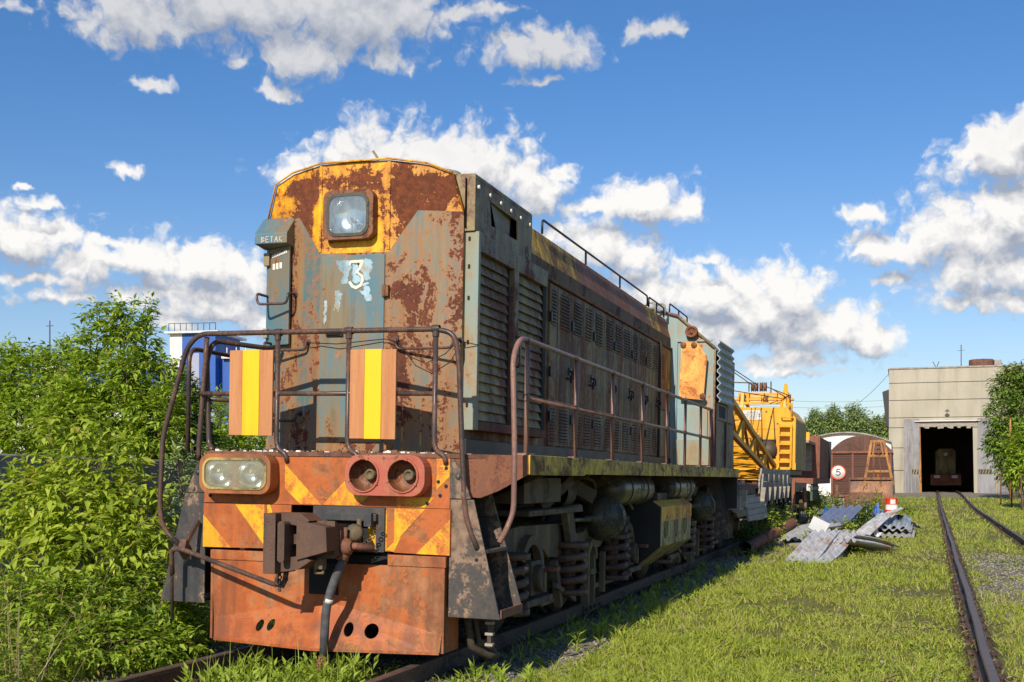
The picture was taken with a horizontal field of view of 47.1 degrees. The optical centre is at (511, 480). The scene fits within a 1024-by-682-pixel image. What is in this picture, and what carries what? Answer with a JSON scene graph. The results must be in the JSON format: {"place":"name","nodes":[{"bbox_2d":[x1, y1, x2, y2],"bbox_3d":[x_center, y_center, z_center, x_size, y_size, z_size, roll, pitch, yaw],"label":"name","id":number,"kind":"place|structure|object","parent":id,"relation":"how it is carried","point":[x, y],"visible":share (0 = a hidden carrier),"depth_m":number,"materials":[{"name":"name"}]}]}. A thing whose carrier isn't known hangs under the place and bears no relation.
{"place":"outdoors","nodes":[
{"label":"outdoors","id":0,"kind":"place"},
{"bbox_2d":[0,0,1023,430],"label":"sky","id":1,"kind":"structure","parent":0,"point":[830,193],"materials":[{"name":"blue"}]},
{"bbox_2d":[1,489,1023,681],"bbox_3d":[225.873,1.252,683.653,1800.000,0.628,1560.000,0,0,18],"label":"ground","id":2,"kind":"structure","parent":0,"point":[945,494],"depth_m":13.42,"materials":[{"name":"green plant"}]},
{"bbox_2d":[0,331,87,455],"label":"box elder tree","id":3,"kind":"object","parent":2,"relation":"on","point":[16,399],"visible":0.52,"depth_m":16.18,"materials":[{"name":"green plant"}]},
{"bbox_2d":[49,321,53,353],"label":"antenna mast","id":4,"kind":"object","parent":2,"relation":"on","point":[49,335],"visible":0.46,"depth_m":109.95,"materials":[{"name":"grey metal"}]},
{"bbox_2d":[0,402,189,650],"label":"box elder shrub","id":5,"kind":"object","parent":2,"relation":"on","point":[46,492],"visible":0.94,"depth_m":9.92,"materials":[{"name":"green plant"}]},
{"bbox_2d":[0,536,214,681],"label":"dry stalks","id":6,"kind":"object","parent":2,"relation":"on","point":[18,663],"visible":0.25,"depth_m":8.81,"materials":[{"name":"plant"}]},
{"bbox_2d":[0,547,219,680],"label":"dark bush","id":7,"kind":"object","parent":2,"relation":"on","point":[164,635],"visible":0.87,"depth_m":9.21,"materials":[{"name":"green plant"}]},
{"bbox_2d":[0,576,220,681],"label":"ground ivy","id":8,"kind":"object","parent":2,"relation":"on","point":[28,661],"visible":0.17,"depth_m":8.79,"materials":[{"name":"green plant"}]},
{"bbox_2d":[23,289,205,463],"bbox_3d":[-5.120,-0.539,15.553,2.342,4.025,2.007,0,0,18],"label":"box elder tree","id":9,"kind":"object","parent":2,"relation":"on","point":[121,387],"visible":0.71,"depth_m":15.26,"materials":[{"name":"green plant"}]},
{"bbox_2d":[0,454,251,603],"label":"concrete wall","id":10,"kind":"structure","parent":2,"relation":"on","point":[3,463],"depth_m":14.24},
{"bbox_2d":[0,322,265,457],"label":"factory building","id":11,"kind":"structure","parent":2,"relation":"on","point":[219,365],"depth_m":94.99,"materials":[{"name":"blue metal"}]},
{"bbox_2d":[0,581,274,681],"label":"undergrowth grass","id":12,"kind":"structure","parent":2,"relation":"on","point":[222,646],"depth_m":9.19,"materials":[{"name":"green plant"}]},
{"bbox_2d":[163,431,208,604],"bbox_3d":[-3.281,0.523,11.871,0.577,2.042,1.030,0,0,-8],"label":"grey weed","id":13,"kind":"object","parent":2,"relation":"on","point":[190,469],"visible":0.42,"depth_m":11.79,"materials":[{"name":"green plant"}]},
{"bbox_2d":[159,363,229,459],"bbox_3d":[-4.877,-0.146,17.293,1.415,3.204,2.100,0,0,-17],"label":"dark bush","id":14,"kind":"object","parent":2,"relation":"on","point":[195,398],"visible":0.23,"depth_m":17.10,"materials":[{"name":"green plant"}]},
{"bbox_2d":[195,383,265,450],"bbox_3d":[-5.595,-0.267,24.665,1.973,3.446,4.638,0,0,26],"label":"box elder tree","id":15,"kind":"object","parent":2,"relation":"on","point":[242,441],"visible":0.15,"depth_m":23.91,"materials":[{"name":"green plant"}]},
{"bbox_2d":[105,513,816,681],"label":"railway track","id":16,"kind":"structure","parent":2,"relation":"on","point":[424,669],"depth_m":10.18,"materials":[{"name":"metal"}]},
{"bbox_2d":[157,150,738,671],"bbox_3d":[0.486,-0.688,14.663,3.180,4.201,13.450,1,0,18],"label":"diesel locomotive","id":17,"kind":"object","parent":16,"relation":"on","point":[479,406],"visible":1,"depth_m":9.32,"materials":[{"name":"grey paint"}]},
{"bbox_2d":[318,254,389,441],"bbox_3d":[-1.266,-1.052,9.387,0.603,1.495,0.058,1,0,18],"label":"nose door","id":18,"kind":"structure","parent":17,"relation":"in","point":[354,290],"depth_m":9.42,"materials":[{"name":"blue paint"}]},
{"bbox_2d":[546,283,557,445],"bbox_3d":[0.406,-1.139,11.652,0.040,1.590,0.282,1,0,18],"label":"engine door","id":19,"kind":"structure","parent":17,"relation":"in","point":[553,290],"depth_m":11.62,"materials":[{"name":"grey paint"}]},
{"bbox_2d":[555,288,573,446],"bbox_3d":[0.554,-1.139,12.034,0.082,1.590,0.504,1,0,18],"label":"engine door","id":20,"kind":"structure","parent":17,"relation":"in","point":[564,371],"depth_m":12.02,"materials":[{"name":"grey paint"}]},
{"bbox_2d":[569,296,583,447],"bbox_3d":[0.690,-1.139,12.511,0.040,1.590,0.492,1,0,18],"label":"engine door","id":21,"kind":"structure","parent":17,"relation":"in","point":[577,312],"depth_m":12.50,"materials":[{"name":"grey paint"}]},
{"bbox_2d":[580,302,596,448],"bbox_3d":[0.857,-1.139,12.950,0.082,1.590,0.414,1,0,18],"label":"engine door","id":22,"kind":"structure","parent":17,"relation":"in","point":[587,377],"depth_m":12.94,"materials":[{"name":"grey paint"}]},
{"bbox_2d":[590,308,604,450],"bbox_3d":[0.983,-1.139,13.399,0.040,1.590,0.522,1,0,18],"label":"engine door","id":23,"kind":"structure","parent":17,"relation":"in","point":[598,316],"depth_m":13.39,"materials":[{"name":"grey paint"}]},
{"bbox_2d":[602,314,616,450],"bbox_3d":[1.163,-1.139,13.876,0.082,1.590,0.464,1,0,18],"label":"engine door","id":24,"kind":"structure","parent":17,"relation":"in","point":[609,322],"depth_m":13.83,"materials":[{"name":"grey paint"}]},
{"bbox_2d":[613,319,621,451],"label":"engine door","id":25,"kind":"structure","parent":17,"relation":"in","point":[617,363],"depth_m":14.33,"materials":[{"name":"grey paint"}]},
{"bbox_2d":[620,324,634,452],"bbox_3d":[1.459,-1.139,14.773,0.082,1.590,0.514,1,0,18],"label":"engine door","id":26,"kind":"structure","parent":17,"relation":"in","point":[626,391],"depth_m":14.76,"materials":[{"name":"grey paint"}]},
{"bbox_2d":[630,329,638,453],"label":"engine door","id":27,"kind":"structure","parent":17,"relation":"in","point":[635,335],"depth_m":15.22,"materials":[{"name":"grey paint"}]},
{"bbox_2d":[637,333,648,453],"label":"engine door","id":28,"kind":"structure","parent":17,"relation":"in","point":[642,339],"depth_m":15.59,"materials":[{"name":"grey paint"}]},
{"bbox_2d":[644,337,652,454],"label":"engine door","id":29,"kind":"structure","parent":17,"relation":"in","point":[648,371],"depth_m":16.06,"materials":[{"name":"grey paint"}]},
{"bbox_2d":[651,341,660,455],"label":"engine door","id":30,"kind":"structure","parent":17,"relation":"in","point":[655,347],"depth_m":16.48,"materials":[{"name":"grey paint"}]},
{"bbox_2d":[660,346,665,456],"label":"rear engine door","id":31,"kind":"structure","parent":17,"relation":"in","point":[663,348],"depth_m":17.09,"materials":[{"name":"grey paint"}]},
{"bbox_2d":[664,349,670,456],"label":"rear engine door","id":32,"kind":"structure","parent":17,"relation":"in","point":[668,353],"depth_m":17.47,"materials":[{"name":"grey paint"}]},
{"bbox_2d":[696,468,790,554],"bbox_3d":[4.375,0.546,26.358,3.115,1.624,11.000,1,0,18],"label":"flat wagon","id":33,"kind":"object","parent":16,"relation":"on","point":[753,499],"visible":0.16,"depth_m":23.54,"materials":[{"name":"grey metal"}]},
{"bbox_2d":[733,370,806,528],"bbox_3d":[5.203,-0.959,28.915,3.110,4.633,16.619,1,0,18],"label":"rail crane","id":34,"kind":"object","parent":16,"relation":"on","point":[770,437],"visible":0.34,"depth_m":31.30,"materials":[{"name":"yellow paint"}]},
{"bbox_2d":[790,432,830,519],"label":"goods wagon","id":35,"kind":"object","parent":16,"relation":"on","point":[816,472],"visible":0.38,"depth_m":41.73,"materials":[{"name":"red metal"}]},
{"bbox_2d":[174,561,747,681],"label":"track weeds","id":36,"kind":"object","parent":2,"relation":"on","point":[226,676],"visible":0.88,"depth_m":8.45,"materials":[{"name":"green plant"}]},
{"bbox_2d":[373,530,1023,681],"bbox_3d":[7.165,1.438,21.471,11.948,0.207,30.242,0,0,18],"label":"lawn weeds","id":37,"kind":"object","parent":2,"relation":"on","point":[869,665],"visible":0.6,"depth_m":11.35,"materials":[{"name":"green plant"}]},
{"bbox_2d":[729,516,763,543],"bbox_3d":[5.289,1.170,26.488,0.923,0.976,0.854,0,0,18],"label":"weed plant","id":38,"kind":"object","parent":2,"relation":"on","point":[747,532],"visible":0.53,"depth_m":26.44,"materials":[{"name":"green plant"}]},
{"bbox_2d":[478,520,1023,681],"bbox_3d":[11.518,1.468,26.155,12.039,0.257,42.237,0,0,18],"label":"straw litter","id":39,"kind":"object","parent":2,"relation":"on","point":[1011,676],"visible":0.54,"depth_m":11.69,"materials":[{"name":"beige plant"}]},
{"bbox_2d":[742,547,771,557],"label":"weed plant","id":40,"kind":"object","parent":2,"relation":"on","point":[752,551],"visible":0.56,"depth_m":21.82,"materials":[{"name":"green plant"}]},
{"bbox_2d":[740,519,796,553],"bbox_3d":[5.249,1.116,23.788,0.274,0.598,2.835,0,0,31],"label":"rusty pipe","id":41,"kind":"object","parent":2,"relation":"on","point":[763,538],"visible":0.88,"depth_m":23.35,"materials":[{"name":"red metal"}]},
{"bbox_2d":[756,500,791,533],"bbox_3d":[6.388,1.021,28.986,1.145,1.109,0.908,0,0,18],"label":"weed plant","id":42,"kind":"object","parent":2,"relation":"on","point":[765,522],"visible":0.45,"depth_m":28.96,"materials":[{"name":"green plant"}]},
{"bbox_2d":[761,508,788,548],"bbox_3d":[5.344,1.020,24.009,0.590,0.922,0.544,0,0,18],"label":"weed plant","id":43,"kind":"object","parent":2,"relation":"on","point":[779,524],"visible":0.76,"depth_m":23.97,"materials":[{"name":"green plant"}]},
{"bbox_2d":[761,543,799,547],"bbox_3d":[5.861,1.355,24.600,1.900,0.061,0.140,-1,6,-14],"label":"plank","id":44,"kind":"object","parent":2,"relation":"on","point":[787,544],"visible":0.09,"depth_m":24.50,"materials":[{"name":"wood"}]},
{"bbox_2d":[769,539,800,543],"bbox_3d":[5.824,1.355,25.700,1.600,0.060,0.140,-2,7,-43],"label":"plank","id":45,"kind":"object","parent":2,"relation":"on","point":[785,540],"visible":0.14,"depth_m":25.79,"materials":[{"name":"grey wood"}]},
{"bbox_2d":[780,499,798,525],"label":"weed plant","id":46,"kind":"object","parent":2,"relation":"on","point":[789,511],"visible":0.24,"depth_m":27.50,"materials":[{"name":"green plant"}]},
{"bbox_2d":[795,529,811,542],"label":"weed plant","id":47,"kind":"object","parent":2,"relation":"on","point":[805,535],"visible":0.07,"depth_m":25.54,"materials":[{"name":"green plant"}]},
{"bbox_2d":[774,522,843,540],"bbox_3d":[6.817,1.142,27.050,0.800,0.160,3.572,0,4,29],"label":"corrugated sheet","id":48,"kind":"object","parent":2,"relation":"on","point":[797,531],"visible":0.45,"depth_m":26.47,"materials":[{"name":"grey metal"}]},
{"bbox_2d":[785,528,838,563],"bbox_3d":[5.480,1.244,21.549,0.550,0.158,3.071,0,9,26],"label":"corrugated sheet","id":49,"kind":"object","parent":2,"relation":"on","point":[811,542],"visible":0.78,"depth_m":21.82,"materials":[{"name":"metal"}]},
{"bbox_2d":[804,505,819,523],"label":"weed plant","id":50,"kind":"object","parent":2,"relation":"on","point":[811,513],"visible":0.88,"depth_m":32.98,"materials":[{"name":"green plant"}]},
{"bbox_2d":[800,484,823,519],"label":"weed plant","id":51,"kind":"object","parent":2,"relation":"on","point":[814,501],"visible":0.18,"depth_m":43.83,"materials":[{"name":"green plant"}]},
{"bbox_2d":[804,407,832,435],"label":"poplar tree","id":52,"kind":"object","parent":2,"relation":"on","point":[814,425],"visible":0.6,"depth_m":127.48,"materials":[{"name":"green plant"}]},
{"bbox_2d":[802,487,846,514],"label":"weed plant","id":53,"kind":"object","parent":2,"relation":"on","point":[827,503],"visible":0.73,"depth_m":41.88,"materials":[{"name":"green plant"}]},
{"bbox_2d":[799,530,857,562],"bbox_3d":[5.802,1.246,21.500,0.520,0.153,2.772,3,11,27],"label":"corrugated sheet","id":54,"kind":"object","parent":2,"relation":"on","point":[830,552],"visible":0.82,"depth_m":21.45,"materials":[{"name":"metal"}]},
{"bbox_2d":[819,402,850,433],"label":"poplar tree","id":55,"kind":"object","parent":2,"relation":"on","point":[834,420],"visible":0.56,"depth_m":127.50,"materials":[{"name":"green plant"}]},
{"bbox_2d":[835,485,838,506],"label":"rusty post","id":56,"kind":"object","parent":2,"relation":"on","point":[836,490],"visible":0.5,"depth_m":44.94,"materials":[{"name":"brown metal"}]},
{"bbox_2d":[819,504,861,527],"bbox_3d":[8.483,0.952,30.749,0.850,0.180,2.900,0,8,29],"label":"corrugated sheet","id":57,"kind":"object","parent":2,"relation":"on","point":[850,512],"visible":0.69,"depth_m":31.10,"materials":[{"name":"metal"}]},
{"bbox_2d":[823,508,857,523],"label":"corrugated sheet","id":58,"kind":"object","parent":2,"relation":"on","point":[826,509],"visible":0.12,"depth_m":34.08,"materials":[{"name":"blue metal"}]},
{"bbox_2d":[829,515,859,531],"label":"weed plant","id":59,"kind":"object","parent":2,"relation":"on","point":[849,524],"visible":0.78,"depth_m":29.92,"materials":[{"name":"green plant"}]},
{"bbox_2d":[834,532,854,558],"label":"corrugated sheet","id":60,"kind":"object","parent":2,"relation":"on","point":[844,535],"visible":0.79,"depth_m":21.92,"materials":[{"name":"metal"}]},
{"bbox_2d":[801,432,892,495],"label":"storage hall","id":61,"kind":"structure","parent":2,"relation":"on","point":[835,438],"depth_m":85.19,"materials":[{"name":"white paint"}]},
{"bbox_2d":[844,495,862,508],"bbox_3d":[11.676,1.000,40.024,0.680,0.950,0.490,0,0,18],"label":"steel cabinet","id":62,"kind":"object","parent":2,"relation":"on","point":[846,498],"visible":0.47,"depth_m":39.88,"materials":[{"name":"brown metal"}]},
{"bbox_2d":[846,546,865,552],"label":"weed plant","id":63,"kind":"object","parent":2,"relation":"on","point":[853,548],"visible":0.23,"depth_m":23.09,"materials":[{"name":"green plant"}]},
{"bbox_2d":[833,400,882,435],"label":"poplar tree","id":64,"kind":"object","parent":2,"relation":"on","point":[858,420],"visible":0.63,"depth_m":127.31,"materials":[{"name":"green plant"}]},
{"bbox_2d":[840,494,876,527],"bbox_3d":[9.785,0.969,32.934,1.258,1.198,0.950,0,0,18],"label":"weed plant","id":65,"kind":"object","parent":2,"relation":"on","point":[860,514],"visible":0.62,"depth_m":32.92,"materials":[{"name":"green plant"}]},
{"bbox_2d":[830,436,893,506],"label":"wagon body shed","id":66,"kind":"structure","parent":2,"relation":"on","point":[850,455],"depth_m":54.34,"materials":[{"name":"red metal"}]},
{"bbox_2d":[831,465,845,479],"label":"speed sign","id":67,"kind":"object","parent":66,"relation":"attached to","point":[838,472],"visible":0.98,"depth_m":54.53,"materials":[{"name":"white metal"}]},
{"bbox_2d":[830,538,894,550],"bbox_3d":[6.703,1.227,22.451,0.550,0.155,1.585,0,-9,45],"label":"corrugated sheet","id":68,"kind":"object","parent":2,"relation":"on","point":[867,545],"visible":0.92,"depth_m":22.32,"materials":[{"name":"metal"}]},
{"bbox_2d":[854,501,874,529],"bbox_3d":[10.200,1.028,33.500,0.978,0.894,0.869,0,0,18],"label":"plant","id":69,"kind":"object","parent":2,"relation":"on","point":[867,503],"visible":0.1,"depth_m":33.52,"materials":[{"name":"green plant"}]},
{"bbox_2d":[849,492,882,506],"bbox_3d":[11.902,0.664,39.577,1.125,0.520,0.118,0,0,16],"label":"steel plate","id":70,"kind":"object","parent":2,"relation":"on","point":[854,495],"visible":0.6,"depth_m":39.59,"materials":[{"name":"brown metal"}]},
{"bbox_2d":[840,533,899,547],"bbox_3d":[7.021,1.185,23.401,0.500,0.129,2.224,0,-8,43],"label":"corrugated sheet","id":71,"kind":"object","parent":2,"relation":"on","point":[865,537],"visible":0.45,"depth_m":23.34,"materials":[{"name":"metal"}]},
{"bbox_2d":[849,440,893,513],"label":"plough blade","id":72,"kind":"object","parent":2,"relation":"on","point":[883,485],"visible":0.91,"depth_m":45.47,"materials":[{"name":"orange paint"}]},
{"bbox_2d":[866,529,881,537],"bbox_3d":[9.503,1.372,30.800,0.441,0.245,0.435,0,0,18],"label":"plastic bag","id":73,"kind":"object","parent":2,"relation":"on","point":[877,532],"visible":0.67,"depth_m":30.70,"materials":[{"name":"white plastic"}]},
{"bbox_2d":[863,490,885,512],"bbox_3d":[11.726,0.951,38.014,0.727,1.246,0.710,0,0,-44],"label":"weed plant","id":74,"kind":"object","parent":2,"relation":"on","point":[874,502],"visible":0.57,"depth_m":37.92,"materials":[{"name":"green plant"}]},
{"bbox_2d":[872,503,883,516],"bbox_3d":[10.547,1.032,33.800,0.586,0.784,0.483,0,0,18],"label":"plastic bag","id":75,"kind":"object","parent":2,"relation":"on","point":[876,510],"visible":0.12,"depth_m":33.82,"materials":[{"name":"blue plastic"}]},
{"bbox_2d":[868,414,888,439],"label":"poplar tree","id":76,"kind":"object","parent":2,"relation":"on","point":[885,433],"visible":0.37,"depth_m":127.43,"materials":[{"name":"green plant"}]},
{"bbox_2d":[856,507,904,535],"bbox_3d":[9.687,1.132,31.300,0.750,0.136,2.446,-19,3,42],"label":"corrugated sheet","id":77,"kind":"object","parent":2,"relation":"on","point":[869,527],"visible":0.92,"depth_m":31.20,"materials":[{"name":"metal"}]},
{"bbox_2d":[880,410,888,439],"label":"poplar tree","id":78,"kind":"object","parent":2,"relation":"on","point":[884,420],"visible":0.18,"depth_m":127.54,"materials":[{"name":"green plant"}]},
{"bbox_2d":[885,498,897,516],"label":"steel barrel","id":79,"kind":"object","parent":2,"relation":"on","point":[891,503],"visible":0.67,"depth_m":44.82,"materials":[{"name":"red paint"}]},
{"bbox_2d":[871,527,915,537],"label":"corrugated sheet","id":80,"kind":"object","parent":2,"relation":"on","point":[890,532],"visible":0.46,"depth_m":30.93,"materials":[{"name":"grey metal"}]},
{"bbox_2d":[878,522,912,531],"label":"corrugated sheet","id":81,"kind":"object","parent":80,"relation":"on","point":[885,528],"visible":0.39,"depth_m":31.07,"materials":[{"name":"metal"}]},
{"bbox_2d":[874,513,911,530],"bbox_3d":[10.286,1.100,31.749,0.950,0.189,1.835,5,8,19],"label":"corrugated sheet","id":82,"kind":"object","parent":81,"relation":"on","point":[893,520],"visible":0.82,"depth_m":31.63,"materials":[{"name":"blue paint"}]},
{"bbox_2d":[889,514,920,527],"bbox_3d":[10.478,1.112,32.200,1.391,0.365,0.900,0,0,18],"label":"plastic film","id":83,"kind":"object","parent":80,"relation":"on","point":[900,517],"visible":0.27,"depth_m":31.99,"materials":[{"name":"black plastic"}]},
{"bbox_2d":[898,496,918,516],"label":"weed plant","id":84,"kind":"object","parent":2,"relation":"on","point":[907,508],"visible":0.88,"depth_m":47.95,"materials":[{"name":"green plant"}]},
{"bbox_2d":[882,345,1023,492],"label":"engine shed","id":85,"kind":"structure","parent":2,"relation":"on","point":[929,411],"depth_m":98.43,"materials":[{"name":"concrete"}]},
{"bbox_2d":[812,375,887,417],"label":"overhead wire","id":86,"kind":"object","parent":85,"relation":"attached to","point":[857,403],"visible":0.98,"depth_m":109.68,"materials":[{"name":"brown metal"}]},
{"bbox_2d":[904,419,918,492],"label":"door leaf","id":87,"kind":"structure","parent":85,"relation":"in","point":[911,428],"depth_m":98.50,"materials":[{"name":"grey paint"}]},
{"bbox_2d":[930,449,960,484],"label":"shunting engine","id":88,"kind":"object","parent":85,"relation":"in","point":[944,467],"visible":1,"depth_m":106.13,"materials":[{"name":"green paint"}]},
{"bbox_2d":[978,418,1008,492],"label":"door leaf","id":89,"kind":"structure","parent":85,"relation":"in","point":[986,482],"depth_m":96.69,"materials":[{"name":"grey paint"}]},
{"bbox_2d":[936,489,1023,681],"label":"railway track","id":90,"kind":"structure","parent":2,"relation":"on","point":[984,666],"depth_m":13.70,"materials":[{"name":"metal"}]},
{"bbox_2d":[976,359,1023,499],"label":"ash tree","id":91,"kind":"object","parent":2,"relation":"on","point":[1010,396],"visible":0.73,"depth_m":75.07,"materials":[{"name":"green plant"}]},
{"bbox_2d":[996,418,1023,507],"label":"ash tree","id":92,"kind":"object","parent":2,"relation":"on","point":[1015,469],"visible":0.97,"depth_m":59.82,"materials":[{"name":"green plant"}]},
{"bbox_2d":[1009,418,1010,501],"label":"rusty pole","id":93,"kind":"object","parent":2,"relation":"on","point":[1009,462],"visible":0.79,"depth_m":69.94,"materials":[{"name":"brown metal"}]},
{"bbox_2d":[1000,473,1023,508],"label":"wire fence","id":94,"kind":"object","parent":2,"relation":"on","point":[1021,482],"visible":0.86,"depth_m":61.98,"materials":[{"name":"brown metal"}]},
{"bbox_2d":[20,539,1023,681],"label":"gravel","id":95,"kind":"structure","parent":0,"point":[725,557],"depth_m":14.46,"materials":[{"name":"grey gravel"}]},
{"bbox_3d":[6.833,1.215,24.600,0.140,0.060,1.300,7,-3,-33],"label":"plank","id":96,"kind":"object","parent":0,"visible":0},
{"bbox_2d":[808,516,829,531],"bbox_3d":[6.445,0.957,24.706,0.359,0.401,0.497,0,0,32],"label":"white board","id":97,"kind":"object","parent":96,"relation":"on","point":[817,524],"visible":0.79,"depth_m":24.72,"materials":[{"name":"plastic"}]}
]}

